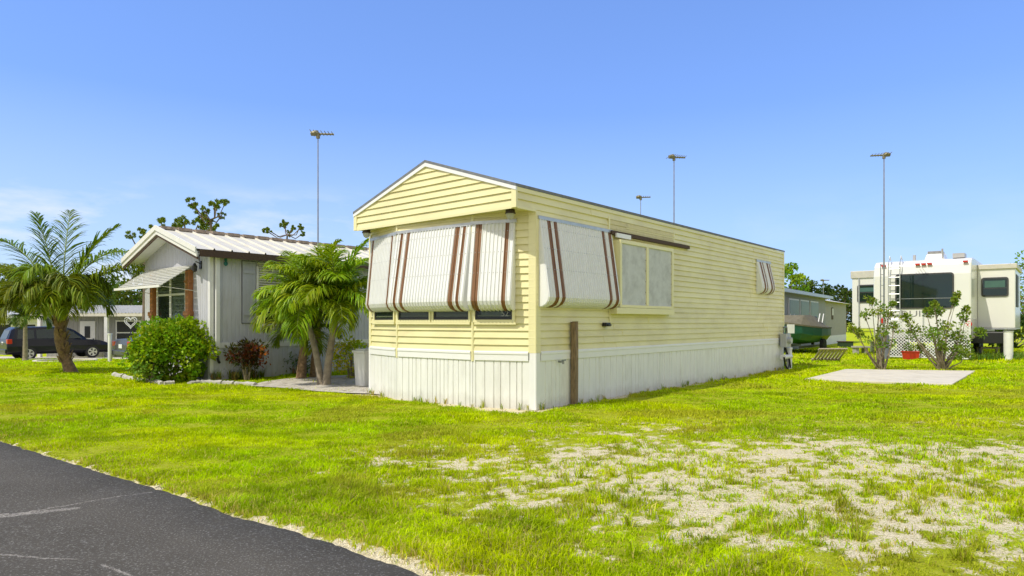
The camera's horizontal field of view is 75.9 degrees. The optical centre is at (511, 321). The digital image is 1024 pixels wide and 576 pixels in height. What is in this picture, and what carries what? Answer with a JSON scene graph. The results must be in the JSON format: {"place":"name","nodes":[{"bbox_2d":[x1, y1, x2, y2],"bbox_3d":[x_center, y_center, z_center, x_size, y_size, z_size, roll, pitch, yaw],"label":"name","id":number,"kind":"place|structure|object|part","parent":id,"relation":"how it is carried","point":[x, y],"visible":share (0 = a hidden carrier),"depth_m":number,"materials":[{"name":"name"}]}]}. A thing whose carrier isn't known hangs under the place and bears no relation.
{"place":"outdoors","nodes":[
{"label":"outdoors","id":0,"kind":"place"},
{"bbox_2d":[0,356,127,358],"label":"driveway","id":1,"kind":"structure","parent":0,"point":[56,357],"depth_m":37.01,"materials":[{"name":"concrete"}]},
{"bbox_2d":[0,326,107,358],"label":"parked car","id":2,"kind":"object","parent":1,"relation":"on","point":[40,339],"visible":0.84,"depth_m":34.82,"materials":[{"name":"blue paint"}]},
{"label":"rear window","id":3,"kind":"part","parent":2,"relation":"part of","materials":[{"name":"blue glass"}]},
{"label":"side window","id":4,"kind":"part","parent":2,"relation":"part of","materials":[{"name":"black glass"}]},
{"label":"side window","id":5,"kind":"part","parent":2,"relation":"part of","materials":[{"name":"black glass"}]},
{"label":"side window","id":6,"kind":"part","parent":2,"relation":"part of","materials":[{"name":"black glass"}]},
{"bbox_2d":[0,441,419,575],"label":"road","id":7,"kind":"structure","parent":0,"point":[60,517],"depth_m":3.94,"materials":[{"name":"grey asphalt"}]},
{"bbox_2d":[248,375,376,393],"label":"path","id":8,"kind":"structure","parent":0,"point":[342,383],"depth_m":13.20,"materials":[{"name":"grey concrete"}]},
{"bbox_2d":[352,348,368,385],"bbox_3d":[-2.960,0.930,13.300,0.400,0.780,0.400,0,0,40],"label":"storage bin","id":9,"kind":"object","parent":8,"relation":"on","point":[361,361],"visible":0.62,"depth_m":13.14,"materials":[{"name":"white paint"}]},
{"bbox_2d":[0,322,1023,575],"bbox_3d":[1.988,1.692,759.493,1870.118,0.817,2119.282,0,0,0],"label":"ground","id":10,"kind":"structure","parent":0,"point":[1000,550],"depth_m":5.32,"materials":[{"name":"beige sand"}]},
{"bbox_2d":[0,263,35,286],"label":"tree","id":11,"kind":"object","parent":10,"relation":"on","point":[8,275],"visible":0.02,"depth_m":51.04,"materials":[{"name":"green plant"}]},
{"bbox_2d":[0,304,45,336],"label":"house","id":12,"kind":"structure","parent":10,"relation":"on","point":[29,324],"depth_m":43.95,"materials":[{"name":"white paint"}]},
{"bbox_2d":[0,323,12,336],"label":"window","id":13,"kind":"structure","parent":12,"relation":"in","point":[6,326],"depth_m":43.94,"materials":[{"name":"glass"}]},
{"bbox_2d":[27,323,36,326],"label":"window","id":14,"kind":"structure","parent":12,"relation":"in","point":[29,324],"depth_m":43.95,"materials":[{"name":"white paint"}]},
{"bbox_2d":[6,304,52,360],"bbox_3d":[-23.042,0.262,31.024,2.124,3.229,2.400,0,0,20],"label":"palm tree","id":15,"kind":"object","parent":10,"relation":"on","point":[23,322],"visible":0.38,"depth_m":30.92,"materials":[{"name":"green plant"}]},
{"bbox_2d":[32,358,97,361],"bbox_3d":[-19.405,1.679,28.500,2.500,0.080,2.000,0,0,0],"label":"curb","id":16,"kind":"object","parent":10,"relation":"on","point":[76,359],"visible":0.45,"depth_m":28.78,"materials":[{"name":"concrete"}]},
{"bbox_2d":[0,209,144,371],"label":"palm tree","id":17,"kind":"object","parent":10,"relation":"on","point":[57,295],"visible":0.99,"depth_m":16.81,"materials":[{"name":"green plant"}]},
{"bbox_2d":[32,305,141,356],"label":"house","id":18,"kind":"structure","parent":10,"relation":"on","point":[98,324],"depth_m":38.95,"materials":[{"name":"beige metal"}]},
{"bbox_2d":[80,321,94,338],"bbox_3d":[-25.207,0.975,38.953,0.900,2.050,0.087,0,0,0],"label":"door","id":19,"kind":"structure","parent":18,"relation":"in","point":[87,328],"depth_m":38.95,"materials":[{"name":"white paint"}]},
{"bbox_2d":[116,320,140,338],"bbox_3d":[-22.790,0.575,38.968,1.500,1.350,0.057,0,0,0],"label":"window","id":20,"kind":"structure","parent":18,"relation":"in","point":[122,330],"depth_m":38.94,"materials":[{"name":"white paint"}]},
{"bbox_2d":[107,333,112,361],"bbox_3d":[-16.546,1.121,27.000,0.180,1.300,0.180,0,0,0],"label":"bollard","id":21,"kind":"object","parent":10,"relation":"on","point":[109,346],"visible":0.83,"depth_m":26.94,"materials":[{"name":"white paint"}]},
{"bbox_2d":[94,274,141,304],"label":"tree","id":22,"kind":"object","parent":10,"relation":"on","point":[112,282],"visible":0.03,"depth_m":57.98,"materials":[{"name":"green plant"}]},
{"bbox_2d":[112,372,123,377],"bbox_3d":[-9.417,1.269,15.700,0.734,0.113,0.135,0,0,44],"label":"edging stone","id":23,"kind":"object","parent":10,"relation":"on","point":[116,374],"visible":0.72,"depth_m":15.63,"materials":[{"name":"grey stone"}]},
{"bbox_2d":[110,279,142,304],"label":"tree","id":24,"kind":"object","parent":10,"relation":"on","point":[124,299],"visible":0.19,"depth_m":53.23,"materials":[{"name":"green plant"}]},
{"bbox_2d":[112,334,140,357],"bbox_3d":[-14.406,1.002,28.330,1.844,1.436,4.670,0,0,40],"label":"parked car","id":25,"kind":"object","parent":10,"relation":"on","point":[119,346],"visible":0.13,"depth_m":26.61,"materials":[{"name":"grey paint"}]},
{"bbox_2d":[122,374,132,379],"bbox_3d":[-8.717,1.269,14.973,0.135,0.114,1.043,0,0,-42],"label":"edging stone","id":26,"kind":"object","parent":10,"relation":"on","point":[124,376],"visible":0.56,"depth_m":15.01,"materials":[{"name":"grey stone"}]},
{"bbox_2d":[124,317,136,337],"bbox_3d":[-16.276,0.750,28.000,0.572,1.920,0.036,0,0,0],"label":"heart ornament","id":27,"kind":"object","parent":10,"relation":"on","point":[128,324],"visible":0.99,"depth_m":27.99,"materials":[{"name":"white paint"}]},
{"bbox_2d":[123,224,152,325],"bbox_3d":[-19.956,-1.784,35.090,1.660,6.972,2.072,0,0,-40],"label":"pine tree","id":28,"kind":"object","parent":10,"relation":"on","point":[141,231],"visible":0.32,"depth_m":34.90,"materials":[{"name":"green plant"}]},
{"bbox_2d":[129,358,171,382],"bbox_3d":[-7.685,1.002,13.957,0.722,0.664,0.840,0,0,31],"label":"plant","id":29,"kind":"object","parent":10,"relation":"on","point":[141,368],"visible":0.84,"depth_m":13.80,"materials":[{"name":"green plant"}]},
{"bbox_2d":[148,379,163,384],"bbox_3d":[-7.495,1.268,13.833,0.607,0.112,0.135,0,0,41],"label":"edging stone","id":30,"kind":"object","parent":10,"relation":"on","point":[160,382],"visible":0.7,"depth_m":13.71,"materials":[{"name":"grey stone"}]},
{"bbox_2d":[163,380,174,384],"bbox_3d":[-7.153,1.272,13.681,0.191,0.104,0.130,0,0,-42],"label":"edging stone","id":31,"kind":"object","parent":10,"relation":"on","point":[168,382],"visible":0.7,"depth_m":13.64,"materials":[{"name":"grey stone"}]},
{"bbox_2d":[117,313,220,382],"bbox_3d":[-7.405,0.654,14.315,2.048,1.711,1.697,0,0,0],"label":"bush","id":32,"kind":"object","parent":10,"relation":"on","point":[178,340],"visible":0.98,"depth_m":14.01,"materials":[{"name":"green plant"}]},
{"bbox_2d":[156,215,219,230],"bbox_3d":[-17.355,-2.090,35.953,3.600,7.585,2.722,0,0,0],"label":"pine tree","id":33,"kind":"object","parent":10,"relation":"on","point":[180,222],"visible":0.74,"depth_m":35.51,"materials":[{"name":"green plant"}]},
{"bbox_2d":[187,380,199,383],"bbox_3d":[-6.662,1.271,13.757,0.133,0.106,0.273,0,0,18],"label":"edging stone","id":34,"kind":"object","parent":10,"relation":"on","point":[195,381],"visible":0.61,"depth_m":13.70,"materials":[{"name":"grey stone"}]},
{"bbox_2d":[184,197,229,230],"bbox_3d":[-15.762,-2.414,34.018,2.201,8.231,2.706,0,0,0],"label":"pine tree","id":35,"kind":"object","parent":10,"relation":"on","point":[204,217],"visible":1,"depth_m":33.89,"materials":[{"name":"green plant"}]},
{"bbox_2d":[200,379,222,383],"bbox_3d":[-6.332,1.270,13.831,0.510,0.113,0.130,0,0,15],"label":"edging stone","id":36,"kind":"object","parent":10,"relation":"on","point":[212,381],"visible":0.67,"depth_m":13.78,"materials":[{"name":"grey stone"}]},
{"bbox_2d":[222,381,234,384],"bbox_3d":[-5.903,1.272,13.681,0.293,0.106,0.128,0,0,26],"label":"edging stone","id":37,"kind":"object","parent":10,"relation":"on","point":[227,382],"visible":0.67,"depth_m":13.63,"materials":[{"name":"grey stone"}]},
{"bbox_2d":[114,225,368,379],"bbox_3d":[-4.575,-0.460,19.811,4.180,3.620,12.390,0,0,40],"label":"mobile home","id":38,"kind":"object","parent":10,"relation":"on","point":[213,280],"visible":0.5,"depth_m":15.34,"materials":[{"name":"white paint"}]},
{"bbox_2d":[156,271,184,322],"bbox_3d":[-8.184,-0.400,15.777,1.660,1.600,0.042,0,0,40],"label":"window","id":39,"kind":"structure","parent":38,"relation":"in","point":[169,304],"depth_m":15.76,"materials":[{"name":"glass"}]},
{"bbox_2d":[256,266,282,325],"bbox_3d":[-5.458,-0.600,15.940,0.031,1.400,1.600,0,0,40],"label":"window","id":40,"kind":"structure","parent":38,"relation":"in","point":[257,271],"depth_m":15.40,"materials":[{"name":"white paint"}]},
{"bbox_2d":[234,381,257,384],"bbox_3d":[-5.469,1.270,13.469,0.558,0.111,0.129,0,0,27],"label":"edging stone","id":41,"kind":"object","parent":10,"relation":"on","point":[247,383],"visible":0.65,"depth_m":13.38,"materials":[{"name":"grey stone"}]},
{"bbox_2d":[223,338,270,379],"bbox_3d":[-5.983,0.823,14.721,1.063,1.019,0.823,0,0,0],"label":"bush","id":42,"kind":"object","parent":10,"relation":"on","point":[242,355],"visible":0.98,"depth_m":14.60,"materials":[{"name":"red plant"}]},
{"bbox_2d":[209,366,295,379],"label":"weeds","id":43,"kind":"object","parent":10,"relation":"on","point":[234,375],"visible":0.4,"depth_m":14.72,"materials":[{"name":"green plant"}]},
{"bbox_2d":[262,219,305,238],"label":"pine tree","id":44,"kind":"object","parent":10,"relation":"on","point":[284,225],"visible":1,"depth_m":35.66,"materials":[{"name":"green plant"}]},
{"bbox_2d":[283,351,310,372],"bbox_3d":[-5.411,1.022,16.140,1.054,0.675,0.928,0,0,-27],"label":"plant","id":45,"kind":"object","parent":10,"relation":"on","point":[296,360],"visible":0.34,"depth_m":15.98,"materials":[{"name":"green plant"}]},
{"bbox_2d":[260,307,342,377],"bbox_3d":[-4.745,0.382,15.030,1.897,1.939,1.990,0,0,0],"label":"palm tree","id":46,"kind":"object","parent":10,"relation":"on","point":[304,354],"visible":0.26,"depth_m":14.90,"materials":[{"name":"green plant"}]},
{"bbox_2d":[249,248,364,384],"bbox_3d":[-4.228,-0.094,13.517,2.266,2.896,2.413,0,0,-26],"label":"palm tree","id":47,"kind":"object","parent":10,"relation":"on","point":[292,275],"visible":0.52,"depth_m":13.06,"materials":[{"name":"green plant"}]},
{"bbox_2d":[271,238,368,384],"bbox_3d":[-3.597,-0.191,13.350,2.534,3.088,2.439,0,0,0],"label":"palm tree","id":48,"kind":"object","parent":10,"relation":"on","point":[345,278],"visible":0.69,"depth_m":12.83,"materials":[{"name":"green plant"}]},
{"bbox_2d":[279,239,363,376],"bbox_3d":[-4.412,-0.294,15.300,2.048,3.292,2.036,0,0,-26],"label":"palm tree","id":49,"kind":"object","parent":10,"relation":"on","point":[312,364],"visible":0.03,"depth_m":15.23,"materials":[{"name":"green plant"}]},
{"bbox_2d":[309,129,333,247],"bbox_3d":[-4.704,-1.727,16.252,0.570,6.054,0.572,0,0,-6],"label":"antenna mast","id":50,"kind":"object","parent":10,"relation":"on","point":[316,133],"visible":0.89,"depth_m":16.23,"materials":[{"name":"metal"}]},
{"bbox_2d":[332,335,368,377],"bbox_3d":[-3.690,0.864,15.024,1.018,1.171,0.881,0,0,0],"label":"bush","id":51,"kind":"object","parent":10,"relation":"on","point":[346,349],"visible":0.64,"depth_m":14.91,"materials":[{"name":"green plant"}]},
{"bbox_2d":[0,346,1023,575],"bbox_3d":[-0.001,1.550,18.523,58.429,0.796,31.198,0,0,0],"label":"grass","id":52,"kind":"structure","parent":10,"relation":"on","point":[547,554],"depth_m":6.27,"materials":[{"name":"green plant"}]},
{"bbox_2d":[353,160,784,410],"bbox_3d":[2.374,-0.626,14.843,3.985,3.952,11.791,0,0,40],"label":"mobile home","id":53,"kind":"object","parent":10,"relation":"on","point":[490,288],"visible":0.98,"depth_m":10.75,"materials":[{"name":"yellow plastic"}]},
{"bbox_2d":[373,311,395,321],"bbox_3d":[-2.223,-0.618,11.441,0.047,1.245,0.879,0,0,-35],"label":"window","id":54,"kind":"structure","parent":53,"relation":"in","point":[375,319],"depth_m":11.43,"materials":[{"name":"beige plastic"}]},
{"bbox_2d":[396,312,430,321],"bbox_3d":[-1.611,-0.618,10.790,0.792,1.245,0.047,0,0,37],"label":"window","id":55,"kind":"structure","parent":53,"relation":"in","point":[405,316],"depth_m":10.79,"materials":[{"name":"beige plastic"}]},
{"bbox_2d":[431,310,470,321],"bbox_3d":[-0.953,-0.618,10.291,0.820,1.245,0.047,0,0,37],"label":"window","id":56,"kind":"structure","parent":53,"relation":"in","point":[467,314],"depth_m":10.27,"materials":[{"name":"black glass"}]},
{"bbox_2d":[472,310,514,321],"bbox_3d":[-0.274,-0.618,9.901,0.686,1.245,0.047,0,0,21],"label":"window","id":57,"kind":"structure","parent":53,"relation":"in","point":[475,318],"depth_m":9.89,"materials":[{"name":"black glass"}]},
{"bbox_2d":[610,239,673,314],"bbox_3d":[2.423,-0.780,12.020,0.146,1.280,2.140,0,0,40],"label":"window","id":58,"kind":"structure","parent":53,"relation":"in","point":[645,272],"depth_m":11.93,"materials":[{"name":"grey glass"}]},
{"bbox_2d":[571,321,577,404],"bbox_3d":[0.980,0.695,10.311,0.102,1.411,0.112,0,0,35],"label":"wooden post","id":59,"kind":"object","parent":10,"relation":"on","point":[574,362],"visible":0.72,"depth_m":10.28,"materials":[{"name":"brown wood"}]},
{"bbox_2d":[367,366,783,409],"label":"weeds","id":60,"kind":"object","parent":10,"relation":"on","point":[527,407],"visible":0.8,"depth_m":10.71,"materials":[{"name":"green plant"}]},
{"bbox_2d":[636,195,650,213],"bbox_3d":[5.199,-1.869,25.990,0.570,6.337,0.572,0,0,6],"label":"antenna mast","id":61,"kind":"object","parent":10,"relation":"on","point":[639,197],"visible":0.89,"depth_m":25.96,"materials":[{"name":"metal"}]},
{"bbox_2d":[666,154,685,222],"bbox_3d":[5.284,-2.037,21.020,0.570,6.674,0.572,0,0,-11],"label":"antenna mast","id":62,"kind":"object","parent":10,"relation":"on","point":[673,157],"visible":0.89,"depth_m":20.99,"materials":[{"name":"metal"}]},
{"bbox_2d":[780,324,792,368],"bbox_3d":[7.460,0.700,17.793,0.258,1.300,0.828,0,0,40],"label":"utility meter","id":63,"kind":"object","parent":10,"relation":"on","point":[786,340],"visible":0.98,"depth_m":17.72,"materials":[{"name":"grey metal"}]},
{"bbox_2d":[787,324,794,346],"bbox_3d":[9.344,0.705,22.011,0.260,1.250,0.047,0,0,-6],"label":"notice board","id":64,"kind":"object","parent":10,"relation":"on","point":[791,328],"visible":0.54,"depth_m":21.99,"materials":[{"name":"white paint"}]},
{"bbox_2d":[784,262,811,291],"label":"tree","id":65,"kind":"object","parent":10,"relation":"on","point":[795,278],"visible":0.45,"depth_m":41.53,"materials":[{"name":"green plant"}]},
{"bbox_2d":[788,280,817,292],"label":"tree","id":66,"kind":"object","parent":10,"relation":"on","point":[811,285],"visible":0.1,"depth_m":84.53,"materials":[{"name":"green plant"}]},
{"bbox_2d":[784,314,831,349],"bbox_3d":[12.105,0.430,27.538,1.780,1.580,3.800,0,0,40],"label":"boat","id":67,"kind":"object","parent":10,"relation":"on","point":[811,329],"visible":0.76,"depth_m":26.61,"materials":[{"name":"green paint"}]},
{"bbox_2d":[784,288,847,350],"bbox_3d":[14.707,-0.175,36.039,4.850,2.950,19.607,0,0,35],"label":"mobile home","id":68,"kind":"object","parent":10,"relation":"on","point":[797,302],"visible":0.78,"depth_m":34.55,"materials":[{"name":"metal"}]},
{"bbox_2d":[788,298,798,314],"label":"window","id":69,"kind":"structure","parent":68,"relation":"in","point":[793,304],"depth_m":29.40,"materials":[{"name":"glass"}]},
{"bbox_2d":[799,300,808,314],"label":"window","id":70,"kind":"structure","parent":68,"relation":"in","point":[803,304],"depth_m":31.17,"materials":[{"name":"glass"}]},
{"bbox_2d":[809,301,817,317],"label":"window","id":71,"kind":"structure","parent":68,"relation":"in","point":[813,305],"depth_m":32.96,"materials":[{"name":"grey glass"}]},
{"bbox_2d":[808,280,835,299],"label":"tree","id":72,"kind":"object","parent":10,"relation":"on","point":[825,289],"visible":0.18,"depth_m":88.23,"materials":[{"name":"green plant"}]},
{"bbox_2d":[811,348,847,360],"bbox_3d":[10.348,1.064,21.378,1.000,0.446,0.486,0,0,-8],"label":"wooden pallet","id":73,"kind":"object","parent":10,"relation":"on","point":[832,350],"visible":0.84,"depth_m":21.32,"materials":[{"name":"grey wood"}]},
{"bbox_2d":[817,284,844,301],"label":"tree","id":74,"kind":"object","parent":10,"relation":"on","point":[837,288],"visible":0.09,"depth_m":93.01,"materials":[{"name":"green plant"}]},
{"bbox_2d":[829,287,851,331],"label":"tree","id":75,"kind":"object","parent":10,"relation":"on","point":[845,291],"visible":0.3,"depth_m":84.75,"materials":[{"name":"green plant"}]},
{"bbox_2d":[837,341,853,347],"bbox_3d":[16.667,1.130,32.800,0.640,0.340,0.440,0,0,0],"label":"planter","id":76,"kind":"object","parent":10,"relation":"on","point":[845,343],"visible":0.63,"depth_m":32.60,"materials":[{"name":"green paint"}]},
{"bbox_2d":[851,346,869,353],"bbox_3d":[14.019,1.145,26.375,0.600,0.350,0.360,0,0,0],"label":"stone bench","id":77,"kind":"object","parent":10,"relation":"on","point":[855,349],"visible":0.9,"depth_m":26.25,"materials":[{"name":"grey stone"}]},
{"bbox_2d":[870,341,873,352],"bbox_3d":[15.261,1.070,27.809,0.160,0.500,0.160,0,0,0],"label":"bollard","id":78,"kind":"object","parent":10,"relation":"on","point":[871,346],"visible":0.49,"depth_m":27.77,"materials":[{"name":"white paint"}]},
{"bbox_2d":[847,294,903,369],"bbox_3d":[9.844,0.289,17.686,1.490,2.111,0.878,0,0,-11],"label":"shrub","id":79,"kind":"object","parent":10,"relation":"on","point":[879,362],"visible":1,"depth_m":17.76,"materials":[{"name":"green plant"}]},
{"bbox_2d":[870,152,891,356],"bbox_3d":[12.090,-2.135,21.525,0.596,6.870,0.598,0,0,14],"label":"antenna mast","id":80,"kind":"object","parent":10,"relation":"on","point":[885,155],"visible":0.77,"depth_m":21.49,"materials":[{"name":"metal"}]},
{"bbox_2d":[879,329,889,358],"bbox_3d":[13.043,0.775,23.000,0.332,1.050,0.340,0,0,0],"label":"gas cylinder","id":81,"kind":"object","parent":10,"relation":"on","point":[887,349],"visible":0.22,"depth_m":22.85,"materials":[{"name":"grey paint"}]},
{"bbox_2d":[805,369,973,385],"bbox_3d":[9.225,1.308,15.818,2.741,0.085,5.514,0,0,40],"label":"concrete pad","id":82,"kind":"object","parent":10,"relation":"on","point":[941,377],"visible":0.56,"depth_m":15.23,"materials":[{"name":"grey concrete"}]},
{"bbox_2d":[901,342,919,359],"bbox_3d":[13.861,0.985,22.839,0.533,0.630,0.487,0,0,0],"label":"planter","id":83,"kind":"object","parent":10,"relation":"on","point":[909,354],"visible":1,"depth_m":22.71,"materials":[{"name":"red plastic"}]},
{"bbox_2d":[851,248,1021,353],"bbox_3d":[17.410,-0.654,26.753,5.311,3.908,9.637,0,0,40],"label":"travel trailer","id":84,"kind":"object","parent":10,"relation":"on","point":[990,295],"visible":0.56,"depth_m":23.27,"materials":[{"name":"metal"}]},
{"bbox_2d":[889,321,907,356],"bbox_3d":[13.787,0.599,23.412,0.603,1.303,0.041,0,0,40],"label":"lattice panel","id":85,"kind":"object","parent":84,"relation":"attached to","point":[898,340],"visible":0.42,"depth_m":23.39,"materials":[{"name":"white paint"}]},
{"bbox_2d":[909,331,936,357],"bbox_3d":[14.367,0.784,22.921,0.877,0.932,0.040,0,0,40],"label":"lattice panel","id":86,"kind":"object","parent":84,"relation":"attached to","point":[925,343],"visible":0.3,"depth_m":22.88,"materials":[{"name":"white paint"}]},
{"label":"window","id":87,"kind":"part","parent":84,"relation":"part of","materials":[{"name":"glass"}]},
{"bbox_2d":[939,322,970,358],"bbox_3d":[15.063,0.621,22.332,0.908,1.257,0.040,0,0,40],"label":"lattice panel","id":88,"kind":"object","parent":84,"relation":"attached to","point":[969,328],"visible":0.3,"depth_m":22.21,"materials":[{"name":"white paint"}]},
{"bbox_2d":[899,290,986,369],"bbox_3d":[11.482,0.250,17.443,2.313,2.213,0.986,0,0,0],"label":"shrub","id":89,"kind":"object","parent":10,"relation":"on","point":[940,346],"visible":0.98,"depth_m":17.47,"materials":[{"name":"green plant"}]},
{"bbox_2d":[891,348,1023,360],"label":"weeds","id":90,"kind":"object","parent":10,"relation":"on","point":[987,356],"visible":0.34,"depth_m":22.27,"materials":[{"name":"green plant"}]},
{"bbox_2d":[924,312,1023,347],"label":"hedge","id":91,"kind":"object","parent":10,"relation":"on","point":[1020,332],"visible":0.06,"depth_m":32.30,"materials":[{"name":"green plant"}]},
{"bbox_2d":[976,347,999,353],"bbox_3d":[16.954,1.095,23.300,0.700,0.410,0.400,0,0,11],"label":"wooden table","id":92,"kind":"object","parent":10,"relation":"on","point":[982,348],"visible":0.44,"depth_m":23.17,"materials":[{"name":"grey wood"}]},
{"bbox_2d":[1003,331,1013,360],"bbox_3d":[16.832,0.825,22.247,0.300,1.050,0.300,0,0,0],"label":"round post","id":93,"kind":"object","parent":10,"relation":"on","point":[1008,344],"visible":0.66,"depth_m":22.14,"materials":[{"name":"white paint"}]},
{"bbox_2d":[1014,250,1023,314],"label":"tree","id":94,"kind":"object","parent":10,"relation":"on","point":[1021,300],"visible":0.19,"depth_m":39.80,"materials":[{"name":"green plant"}]},
{"bbox_2d":[0,0,1023,319],"label":"sky","id":95,"kind":"structure","parent":0,"point":[113,112],"materials":[{"name":"blue"}]}
]}

